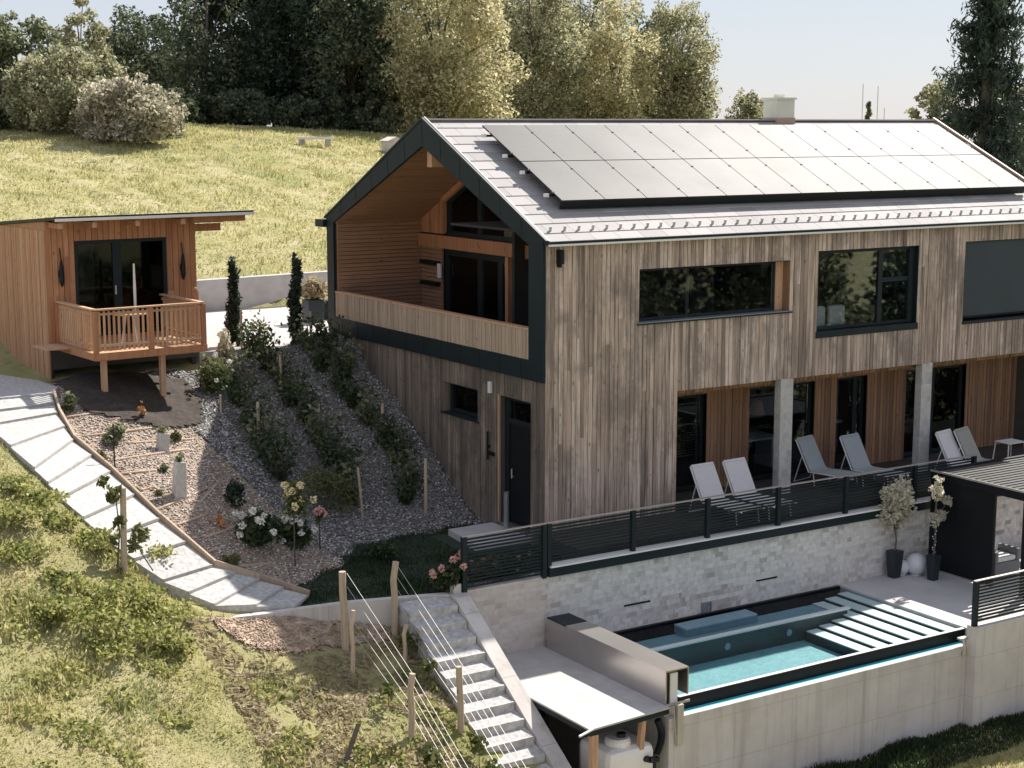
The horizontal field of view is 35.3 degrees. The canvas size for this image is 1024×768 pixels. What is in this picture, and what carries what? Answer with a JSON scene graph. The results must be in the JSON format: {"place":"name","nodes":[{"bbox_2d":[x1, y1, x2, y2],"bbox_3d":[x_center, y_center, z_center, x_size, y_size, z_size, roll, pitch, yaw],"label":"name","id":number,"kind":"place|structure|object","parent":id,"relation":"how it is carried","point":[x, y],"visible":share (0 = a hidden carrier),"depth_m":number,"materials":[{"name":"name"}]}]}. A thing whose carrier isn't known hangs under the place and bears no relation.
{"place":"outdoors","nodes":[
{"label":"outdoors","id":0,"kind":"place"},
{"bbox_2d":[0,375,307,611],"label":"stepped path","id":1,"kind":"structure","parent":0,"point":[36,438],"depth_m":29.32,"materials":[{"name":"grey concrete"}]},
{"bbox_2d":[196,306,327,363],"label":"driveway","id":2,"kind":"structure","parent":0,"point":[215,320],"depth_m":43.13,"materials":[{"name":"grey concrete"}]},
{"bbox_2d":[300,274,327,322],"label":"driveway planter","id":3,"kind":"object","parent":2,"relation":"on","point":[314,290],"visible":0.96,"depth_m":43.42,"materials":[{"name":"beige plant"}]},
{"bbox_2d":[179,331,483,555],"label":"gravel slope","id":4,"kind":"structure","parent":0,"point":[376,451],"depth_m":35.45,"materials":[{"name":"grey gravel"}]},
{"bbox_2d":[145,368,273,487],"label":"gravel","id":5,"kind":"structure","parent":4,"relation":"on","point":[173,371],"depth_m":34.93,"materials":[{"name":"grey gravel"}]},
{"bbox_2d":[195,352,232,394],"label":"flowering shrub","id":6,"kind":"object","parent":4,"relation":"on","point":[211,377],"visible":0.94,"depth_m":36.40,"materials":[{"name":"green plant"}]},
{"bbox_2d":[205,361,266,407],"bbox_3d":[-6.215,0.024,36.370,1.376,1.160,0.784,-1,9,-5],"label":"berry bush","id":7,"kind":"object","parent":4,"relation":"on","point":[231,398],"visible":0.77,"depth_m":36.27,"materials":[{"name":"green plant"}]},
{"bbox_2d":[233,419,296,468],"bbox_3d":[-5.238,1.321,34.675,1.227,1.109,1.051,5,10,27],"label":"berry bush","id":8,"kind":"object","parent":4,"relation":"on","point":[265,442],"visible":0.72,"depth_m":34.54,"materials":[{"name":"green plant"}]},
{"bbox_2d":[250,428,303,482],"bbox_3d":[-4.983,1.561,34.190,1.060,1.220,1.040,2,9,12],"label":"berry bush","id":9,"kind":"object","parent":4,"relation":"on","point":[279,474],"visible":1,"depth_m":34.23,"materials":[{"name":"green plant"}]},
{"bbox_2d":[267,359,314,408],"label":"berry bush","id":10,"kind":"object","parent":4,"relation":"on","point":[289,392],"visible":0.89,"depth_m":36.56,"materials":[{"name":"green plant"}]},
{"bbox_2d":[298,398,346,443],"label":"berry bush","id":11,"kind":"object","parent":4,"relation":"on","point":[325,422],"visible":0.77,"depth_m":35.54,"materials":[{"name":"green plant"}]},
{"bbox_2d":[300,331,344,372],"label":"berry bush","id":12,"kind":"object","parent":4,"relation":"on","point":[321,364],"visible":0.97,"depth_m":37.68,"materials":[{"name":"green plant"}]},
{"bbox_2d":[301,416,347,467],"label":"berry bush","id":13,"kind":"object","parent":4,"relation":"on","point":[324,447],"visible":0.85,"depth_m":35.12,"materials":[{"name":"green plant"}]},
{"bbox_2d":[301,461,356,513],"bbox_3d":[-3.946,2.228,33.830,1.256,1.151,1.007,4,10,25],"label":"feathery bush","id":14,"kind":"object","parent":4,"relation":"on","point":[322,485],"visible":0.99,"depth_m":33.75,"materials":[{"name":"green plant"}]},
{"bbox_2d":[350,383,391,427],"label":"berry bush","id":15,"kind":"object","parent":4,"relation":"on","point":[369,416],"visible":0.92,"depth_m":36.34,"materials":[{"name":"green plant"}]},
{"bbox_2d":[383,462,423,504],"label":"berry bush","id":16,"kind":"object","parent":4,"relation":"on","point":[405,495],"visible":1,"depth_m":34.65,"materials":[{"name":"green plant"}]},
{"bbox_2d":[296,521,565,605],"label":"lawn","id":17,"kind":"structure","parent":0,"point":[445,538],"depth_m":31.20,"materials":[{"name":"green plant"}]},
{"bbox_2d":[428,550,466,591],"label":"rose bush","id":18,"kind":"object","parent":17,"relation":"on","point":[448,574],"visible":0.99,"depth_m":29.28,"materials":[{"name":"green plant"}]},
{"bbox_2d":[448,522,530,550],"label":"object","id":19,"kind":"structure","parent":17,"relation":"on","point":[456,533],"depth_m":33.27,"materials":[{"name":"grey concrete"}]},
{"bbox_2d":[0,124,1023,767],"bbox_3d":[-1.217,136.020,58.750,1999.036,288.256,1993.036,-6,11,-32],"label":"ground","id":20,"kind":"structure","parent":0,"point":[10,364],"depth_m":27.48,"materials":[{"name":"green plant"}]},
{"bbox_2d":[0,495,55,525],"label":"weed clump","id":21,"kind":"object","parent":20,"relation":"on","point":[28,511],"visible":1,"depth_m":27.46,"materials":[{"name":"green plant"}]},
{"bbox_2d":[0,536,62,565],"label":"weed clump","id":22,"kind":"object","parent":20,"relation":"on","point":[17,552],"visible":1,"depth_m":26.74,"materials":[{"name":"green plant"}]},
{"bbox_2d":[0,10,77,97],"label":"background tree","id":23,"kind":"object","parent":20,"relation":"on","point":[12,43],"visible":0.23,"depth_m":72.68,"materials":[{"name":"green plant"}]},
{"bbox_2d":[17,487,70,506],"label":"weed clump","id":24,"kind":"object","parent":20,"relation":"on","point":[41,495],"visible":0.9,"depth_m":28.17,"materials":[{"name":"green plant"}]},
{"bbox_2d":[0,40,112,131],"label":"bush","id":25,"kind":"object","parent":20,"relation":"on","point":[34,70],"visible":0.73,"depth_m":68.69,"materials":[{"name":"green plant"}]},
{"bbox_2d":[28,589,97,621],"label":"weed clump","id":26,"kind":"object","parent":20,"relation":"on","point":[53,605],"visible":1,"depth_m":25.76,"materials":[{"name":"green plant"}]},
{"bbox_2d":[35,569,94,595],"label":"weed clump","id":27,"kind":"object","parent":20,"relation":"on","point":[66,581],"visible":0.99,"depth_m":26.48,"materials":[{"name":"green plant"}]},
{"bbox_2d":[50,0,128,80],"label":"background tree","id":28,"kind":"object","parent":20,"relation":"on","point":[106,62],"visible":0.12,"depth_m":79.22,"materials":[{"name":"green plant"}]},
{"bbox_2d":[58,598,137,634],"bbox_3d":[-6.706,3.718,26.038,1.333,0.484,1.391,-6,11,-32],"label":"weed clump","id":29,"kind":"object","parent":20,"relation":"on","point":[91,616],"visible":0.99,"depth_m":25.86,"materials":[{"name":"green plant"}]},
{"bbox_2d":[75,574,141,609],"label":"weed clump","id":30,"kind":"object","parent":20,"relation":"on","point":[111,590],"visible":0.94,"depth_m":26.69,"materials":[{"name":"green plant"}]},
{"bbox_2d":[78,625,140,665],"bbox_3d":[-6.490,4.178,25.782,1.023,0.417,1.359,-1,9,-6],"label":"weed clump","id":31,"kind":"object","parent":20,"relation":"on","point":[108,648],"visible":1,"depth_m":25.61,"materials":[{"name":"green plant"}]},
{"bbox_2d":[96,475,153,570],"bbox_3d":[-6.674,2.383,27.732,0.969,1.763,0.431,-6,11,-32],"label":"young vine","id":32,"kind":"object","parent":20,"relation":"on","point":[139,533],"visible":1,"depth_m":27.67,"materials":[{"name":"green plant"}]},
{"bbox_2d":[0,210,254,396],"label":"wooden cabin","id":33,"kind":"object","parent":20,"relation":"on","point":[66,290],"visible":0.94,"depth_m":36.13,"materials":[{"name":"wood"}]},
{"bbox_2d":[74,237,167,335],"bbox_3d":[-8.845,-2.209,36.504,2.200,2.160,0.100,-7,11,-36],"label":"glass door","id":34,"kind":"structure","parent":33,"relation":"in","point":[103,268],"depth_m":36.47,"materials":[{"name":"glass"}]},
{"bbox_2d":[68,72,190,141],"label":"bush","id":35,"kind":"object","parent":20,"relation":"on","point":[124,108],"visible":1,"depth_m":66.67,"materials":[{"name":"green plant"}]},
{"bbox_2d":[99,609,177,647],"bbox_3d":[-6.023,4.004,26.416,1.220,0.476,1.322,1,9,4],"label":"weed clump","id":36,"kind":"object","parent":20,"relation":"on","point":[146,633],"visible":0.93,"depth_m":26.20,"materials":[{"name":"green plant"}]},
{"bbox_2d":[91,3,200,91],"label":"background tree","id":37,"kind":"object","parent":20,"relation":"on","point":[124,43],"visible":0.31,"depth_m":91.87,"materials":[{"name":"green plant"}]},
{"bbox_2d":[134,596,207,624],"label":"weed clump","id":38,"kind":"object","parent":20,"relation":"on","point":[174,608],"visible":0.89,"depth_m":27.12,"materials":[{"name":"green plant"}]},
{"bbox_2d":[53,390,309,597],"bbox_3d":[-7.038,2.076,30.936,7.825,2.997,1.315,8,12,40],"label":"path edging board","id":39,"kind":"object","parent":20,"relation":"on","point":[164,519],"visible":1,"depth_m":29.56,"materials":[{"name":"brown wood"}]},
{"bbox_2d":[51,384,343,604],"bbox_3d":[-6.297,1.946,32.506,4.400,3.212,9.400,-6,11,-32],"label":"mulch bed","id":40,"kind":"object","parent":20,"relation":"on","point":[245,558],"visible":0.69,"depth_m":31.57,"materials":[{"name":"brown gravel"}]},
{"bbox_2d":[51,372,203,427],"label":"damp soil","id":41,"kind":"structure","parent":40,"relation":"on","point":[180,404],"depth_m":34.80,"materials":[{"name":"soil"}]},
{"bbox_2d":[231,507,290,546],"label":"hydrangea","id":42,"kind":"object","parent":40,"relation":"on","point":[260,528],"visible":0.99,"depth_m":30.50,"materials":[{"name":"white plant"}]},
{"bbox_2d":[278,511,317,550],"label":"hydrangea","id":43,"kind":"object","parent":40,"relation":"on","point":[303,537],"visible":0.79,"depth_m":31.36,"materials":[{"name":"green plant"}]},
{"bbox_2d":[0,122,401,278],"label":"back meadow grass","id":44,"kind":"structure","parent":20,"relation":"on","point":[194,130],"depth_m":61.89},
{"bbox_2d":[138,0,263,98],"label":"background tree","id":45,"kind":"object","parent":20,"relation":"on","point":[206,59],"visible":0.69,"depth_m":83.92,"materials":[{"name":"green plant"}]},
{"bbox_2d":[185,92,225,123],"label":"background bush","id":46,"kind":"object","parent":20,"relation":"on","point":[205,104],"visible":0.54,"depth_m":81.04,"materials":[{"name":"green plant"}]},
{"bbox_2d":[223,255,243,345],"bbox_3d":[-6.732,-1.915,38.903,0.515,2.404,0.517,-3,10,-15],"label":"slim cypress","id":47,"kind":"object","parent":20,"relation":"on","point":[232,315],"visible":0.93,"depth_m":38.80,"materials":[{"name":"green plant"}]},
{"bbox_2d":[0,527,470,767],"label":"ground weeds","id":48,"kind":"object","parent":20,"relation":"on","point":[111,744],"visible":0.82,"depth_m":25.38,"materials":[{"name":"green plant"}]},
{"bbox_2d":[0,440,481,767],"bbox_3d":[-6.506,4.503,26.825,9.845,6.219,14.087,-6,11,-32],"label":"meadow grass","id":49,"kind":"structure","parent":20,"relation":"on","point":[140,686],"depth_m":25.53,"materials":[{"name":"green plant"}]},
{"bbox_2d":[171,0,313,125],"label":"background tree","id":50,"kind":"object","parent":20,"relation":"on","point":[211,11],"visible":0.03,"depth_m":87.16,"materials":[{"name":"green plant"}]},
{"bbox_2d":[209,86,280,125],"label":"background bush","id":51,"kind":"object","parent":20,"relation":"on","point":[249,107],"visible":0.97,"depth_m":80.67,"materials":[{"name":"green plant"}]},
{"bbox_2d":[197,271,327,310],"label":"white retaining wall","id":52,"kind":"structure","parent":20,"relation":"on","point":[256,290],"depth_m":46.89,"materials":[{"name":"white concrete"}]},
{"bbox_2d":[285,252,303,345],"bbox_3d":[-5.251,-1.966,38.910,0.506,2.503,0.550,-6,11,-32],"label":"slim cypress","id":53,"kind":"object","parent":20,"relation":"on","point":[294,305],"visible":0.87,"depth_m":38.79,"materials":[{"name":"green plant"}]},
{"bbox_2d":[266,92,326,128],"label":"background bush","id":54,"kind":"object","parent":20,"relation":"on","point":[288,111],"visible":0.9,"depth_m":80.66,"materials":[{"name":"green plant"}]},
{"bbox_2d":[280,479,316,566],"bbox_3d":[-4.119,2.675,30.583,0.648,1.767,0.696,6,11,33],"label":"flowering standard","id":55,"kind":"object","parent":20,"relation":"on","point":[297,502],"visible":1,"depth_m":30.41,"materials":[{"name":"green plant"}]},
{"bbox_2d":[207,616,391,651],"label":"soil bank","id":56,"kind":"structure","parent":20,"relation":"on","point":[295,631],"depth_m":27.94,"materials":[{"name":"brown soil"}]},
{"bbox_2d":[210,615,390,655],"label":"soil clods","id":57,"kind":"object","parent":56,"relation":"on","point":[289,620],"visible":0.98,"depth_m":27.87,"materials":[{"name":"brown soil"}]},
{"bbox_2d":[231,0,389,117],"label":"background tree","id":58,"kind":"object","parent":20,"relation":"on","point":[271,67],"visible":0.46,"depth_m":82.97,"materials":[{"name":"green plant"}]},
{"bbox_2d":[184,617,490,767],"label":"dry litter","id":59,"kind":"object","parent":20,"relation":"on","point":[365,702],"visible":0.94,"depth_m":26.58,"materials":[{"name":"beige plant"}]},
{"bbox_2d":[230,592,448,625],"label":"garden wall","id":60,"kind":"structure","parent":20,"relation":"on","point":[381,608],"depth_m":28.80,"materials":[{"name":"concrete"}]},
{"bbox_2d":[313,90,376,131],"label":"background bush","id":61,"kind":"object","parent":20,"relation":"on","point":[334,114],"visible":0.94,"depth_m":81.23,"materials":[{"name":"green plant"}]},
{"bbox_2d":[292,0,404,128],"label":"background tree","id":62,"kind":"object","parent":20,"relation":"on","point":[355,20],"visible":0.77,"depth_m":80.69,"materials":[{"name":"green plant"}]},
{"bbox_2d":[353,97,404,133],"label":"background bush","id":63,"kind":"object","parent":20,"relation":"on","point":[387,120],"visible":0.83,"depth_m":81.14,"materials":[{"name":"green plant"}]},
{"bbox_2d":[339,571,467,767],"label":"vine trellis","id":64,"kind":"object","parent":20,"relation":"on","point":[429,755],"visible":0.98,"depth_m":26.69,"materials":[{"name":"brown wood"}]},
{"bbox_2d":[342,0,531,132],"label":"background tree","id":65,"kind":"object","parent":20,"relation":"on","point":[447,83],"visible":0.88,"depth_m":81.14,"materials":[{"name":"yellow plant"}]},
{"bbox_2d":[390,561,525,767],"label":"vine trellis","id":66,"kind":"object","parent":20,"relation":"on","point":[407,640],"visible":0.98,"depth_m":27.30,"materials":[{"name":"brown wood"}]},
{"bbox_2d":[399,596,550,767],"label":"garden stairs","id":67,"kind":"structure","parent":20,"relation":"on","point":[449,620],"depth_m":27.84,"materials":[{"name":"stone"}]},
{"bbox_2d":[448,583,571,767],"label":"stair wall","id":68,"kind":"structure","parent":20,"relation":"on","point":[525,708],"depth_m":27.98,"materials":[{"name":"concrete"}]},
{"bbox_2d":[475,0,595,120],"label":"background tree","id":69,"kind":"object","parent":20,"relation":"on","point":[530,23],"visible":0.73,"depth_m":89.87,"materials":[{"name":"green plant"}]},
{"bbox_2d":[526,0,640,120],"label":"background tree","id":70,"kind":"object","parent":20,"relation":"on","point":[590,18],"visible":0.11,"depth_m":97.76,"materials":[{"name":"green plant"}]},
{"bbox_2d":[505,646,669,767],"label":"canopy roof","id":71,"kind":"structure","parent":20,"relation":"on","point":[589,702],"depth_m":27.80,"materials":[{"name":"metal"}]},
{"bbox_2d":[563,0,669,120],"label":"background tree","id":72,"kind":"object","parent":20,"relation":"on","point":[616,100],"visible":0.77,"depth_m":92.48,"materials":[{"name":"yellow plant"}]},
{"bbox_2d":[579,729,653,767],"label":"water tank","id":73,"kind":"object","parent":20,"relation":"on","point":[618,748],"visible":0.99,"depth_m":27.09,"materials":[{"name":"plastic"}]},
{"bbox_2d":[315,94,1023,546],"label":"timber house","id":74,"kind":"structure","parent":20,"relation":"on","point":[553,320],"depth_m":36.15,"materials":[{"name":"brown wood"}]},
{"bbox_2d":[440,383,478,422],"bbox_3d":[-1.012,0.365,34.916,0.340,0.705,1.600,-6,11,-32],"label":"small window","id":75,"kind":"structure","parent":74,"relation":"in","point":[463,400],"depth_m":35.07,"materials":[{"name":"glass"}]},
{"bbox_2d":[510,423,530,527],"bbox_3d":[0.217,1.906,33.267,0.128,2.100,0.960,-6,11,-32],"label":"door","id":76,"kind":"structure","parent":74,"relation":"in","point":[520,437],"depth_m":33.34,"materials":[{"name":"black metal"}]},
{"bbox_2d":[637,262,792,325],"bbox_3d":[4.265,-1.953,34.096,4.200,1.125,0.344,-6,11,-32],"label":"window","id":77,"kind":"structure","parent":74,"relation":"in","point":[762,311],"depth_m":34.23,"materials":[{"name":"metal"}]},
{"bbox_2d":[834,376,863,466],"bbox_3d":[8.025,0.881,38.603,1.000,2.180,0.060,-6,11,-32],"label":"terrace door","id":78,"kind":"structure","parent":74,"relation":"in","point":[854,379],"depth_m":38.69,"materials":[{"name":"metal"}]},
{"bbox_2d":[815,246,917,338],"bbox_3d":[8.015,-2.105,36.472,3.190,1.915,0.230,-6,11,-32],"label":"window","id":79,"kind":"structure","parent":74,"relation":"in","point":[906,323],"depth_m":36.80,"materials":[{"name":"metal"}]},
{"bbox_2d":[903,364,962,456],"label":"terrace door","id":80,"kind":"structure","parent":74,"relation":"in","point":[946,390],"depth_m":40.29,"materials":[{"name":"glass"}]},
{"bbox_2d":[962,239,1023,324],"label":"window","id":81,"kind":"structure","parent":74,"relation":"in","point":[994,270],"depth_m":38.70,"materials":[{"name":"fabric"}]},
{"bbox_2d":[628,0,722,118],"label":"background tree","id":82,"kind":"object","parent":20,"relation":"on","point":[691,89],"visible":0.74,"depth_m":96.11,"materials":[{"name":"green plant"}]},
{"bbox_2d":[724,87,762,118],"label":"background bush","id":83,"kind":"object","parent":20,"relation":"on","point":[750,106],"visible":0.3,"depth_m":99.24,"materials":[{"name":"green plant"}]},
{"bbox_2d":[467,495,1023,653],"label":"stone retaining wall","id":84,"kind":"structure","parent":20,"relation":"on","point":[614,591],"depth_m":32.54,"materials":[{"name":"stone"}]},
{"bbox_2d":[460,523,546,592],"bbox_3d":[-0.140,3.208,29.790,1.840,1.060,0.090,-6,11,-32],"label":"slat fence","id":85,"kind":"object","parent":84,"relation":"on","point":[464,539],"visible":1,"depth_m":29.77,"materials":[{"name":"metal"}]},
{"bbox_2d":[546,455,976,566],"bbox_3d":[5.569,2.522,33.376,11.670,0.850,0.090,-6,11,-32],"label":"slat fence","id":86,"kind":"object","parent":84,"relation":"on","point":[707,520],"visible":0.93,"depth_m":32.59,"materials":[{"name":"metal"}]},
{"bbox_2d":[545,611,1023,767],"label":"concrete pool wall","id":87,"kind":"structure","parent":20,"relation":"on","point":[976,678],"depth_m":30.00,"materials":[{"name":"grey concrete"}]},
{"bbox_2d":[547,613,689,745],"bbox_3d":[1.901,5.275,29.006,0.520,1.310,3.790,-6,11,-32],"label":"pool cover box","id":88,"kind":"object","parent":87,"relation":"attached to","point":[652,674],"visible":1,"depth_m":28.48,"materials":[{"name":"concrete"}]},
{"bbox_2d":[613,585,965,711],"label":"swimming pool","id":89,"kind":"structure","parent":87,"relation":"in","point":[737,652],"depth_m":31.69,"materials":[{"name":"teal liquid"}]},
{"bbox_2d":[838,547,1023,636],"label":"pool deck","id":90,"kind":"structure","parent":87,"relation":"on","point":[945,598],"depth_m":33.88,"materials":[{"name":"grey concrete"}]},
{"bbox_2d":[876,474,917,578],"bbox_3d":[8.340,3.100,35.014,1.054,2.265,0.792,-6,11,-32],"label":"potted olive tree","id":91,"kind":"object","parent":90,"relation":"on","point":[898,493],"visible":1,"depth_m":34.89,"materials":[{"name":"green plant"}]},
{"bbox_2d":[926,474,952,580],"bbox_3d":[9.253,3.078,34.880,0.714,2.350,0.417,-6,11,-32],"label":"potted olive tree","id":92,"kind":"object","parent":90,"relation":"on","point":[933,560],"visible":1,"depth_m":34.79,"materials":[{"name":"green plant"}]},
{"bbox_2d":[928,455,1023,595],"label":"pergola","id":93,"kind":"object","parent":90,"relation":"on","point":[965,538],"visible":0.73,"depth_m":34.82,"materials":[{"name":"black metal"}]},
{"bbox_2d":[993,535,1019,575],"bbox_3d":[10.619,3.755,35.427,0.800,0.760,0.750,-6,11,-32],"label":"armchair","id":94,"kind":"object","parent":90,"relation":"on","point":[1006,558],"visible":0.37,"depth_m":35.25,"materials":[{"name":"wicker"}]},
{"bbox_2d":[971,570,1023,626],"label":"slat fence","id":95,"kind":"object","parent":87,"relation":"on","point":[976,603],"visible":1,"depth_m":31.39,"materials":[{"name":"metal"}]},
{"bbox_2d":[803,711,1023,767],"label":"wall foot grass","id":96,"kind":"structure","parent":20,"relation":"on","point":[918,746],"depth_m":30.40,"materials":[{"name":"green plant"}]},
{"bbox_2d":[904,78,967,143],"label":"background bush","id":97,"kind":"object","parent":20,"relation":"on","point":[930,96],"visible":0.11,"depth_m":69.38,"materials":[{"name":"green plant"}]},
{"bbox_2d":[931,0,1023,181],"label":"old spruce","id":98,"kind":"object","parent":20,"relation":"on","point":[987,31],"visible":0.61,"depth_m":61.08,"materials":[{"name":"green plant"}]},
{"bbox_2d":[0,0,1023,144],"label":"sky","id":99,"kind":"structure","parent":0,"point":[821,54],"materials":[{"name":"white"}]},
{"bbox_2d":[539,443,1023,557],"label":"terrace","id":100,"kind":"structure","parent":0,"point":[1001,451],"depth_m":35.52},
{"bbox_2d":[689,462,764,524],"bbox_3d":[4.471,2.291,33.591,0.671,1.040,1.612,-7,11,-35],"label":"sun lounger","id":101,"kind":"object","parent":100,"relation":"on","point":[706,479],"visible":0.61,"depth_m":33.96,"materials":[{"name":"fabric"}]},
{"bbox_2d":[722,457,796,518],"bbox_3d":[5.213,2.216,34.059,0.671,1.040,1.612,-7,11,-35],"label":"sun lounger","id":102,"kind":"object","parent":100,"relation":"on","point":[738,474],"visible":0.7,"depth_m":34.42,"materials":[{"name":"grey fabric"}]},
{"bbox_2d":[794,435,867,485],"bbox_3d":[7.267,1.802,36.616,0.671,1.040,1.612,-9,13,-44],"label":"sun lounger","id":103,"kind":"object","parent":100,"relation":"on","point":[811,454],"visible":0.86,"depth_m":36.86,"materials":[{"name":"grey fabric"}]},
{"bbox_2d":[837,433,909,484],"bbox_3d":[8.290,1.772,36.800,0.671,1.040,1.612,-7,12,-38],"label":"sun lounger","id":104,"kind":"object","parent":100,"relation":"on","point":[855,453],"visible":0.84,"depth_m":37.11,"materials":[{"name":"grey fabric"}]},
{"bbox_2d":[896,724,1023,767],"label":"pool side grass","id":105,"kind":"structure","parent":0,"point":[983,761],"depth_m":30.26,"materials":[{"name":"green plant"}]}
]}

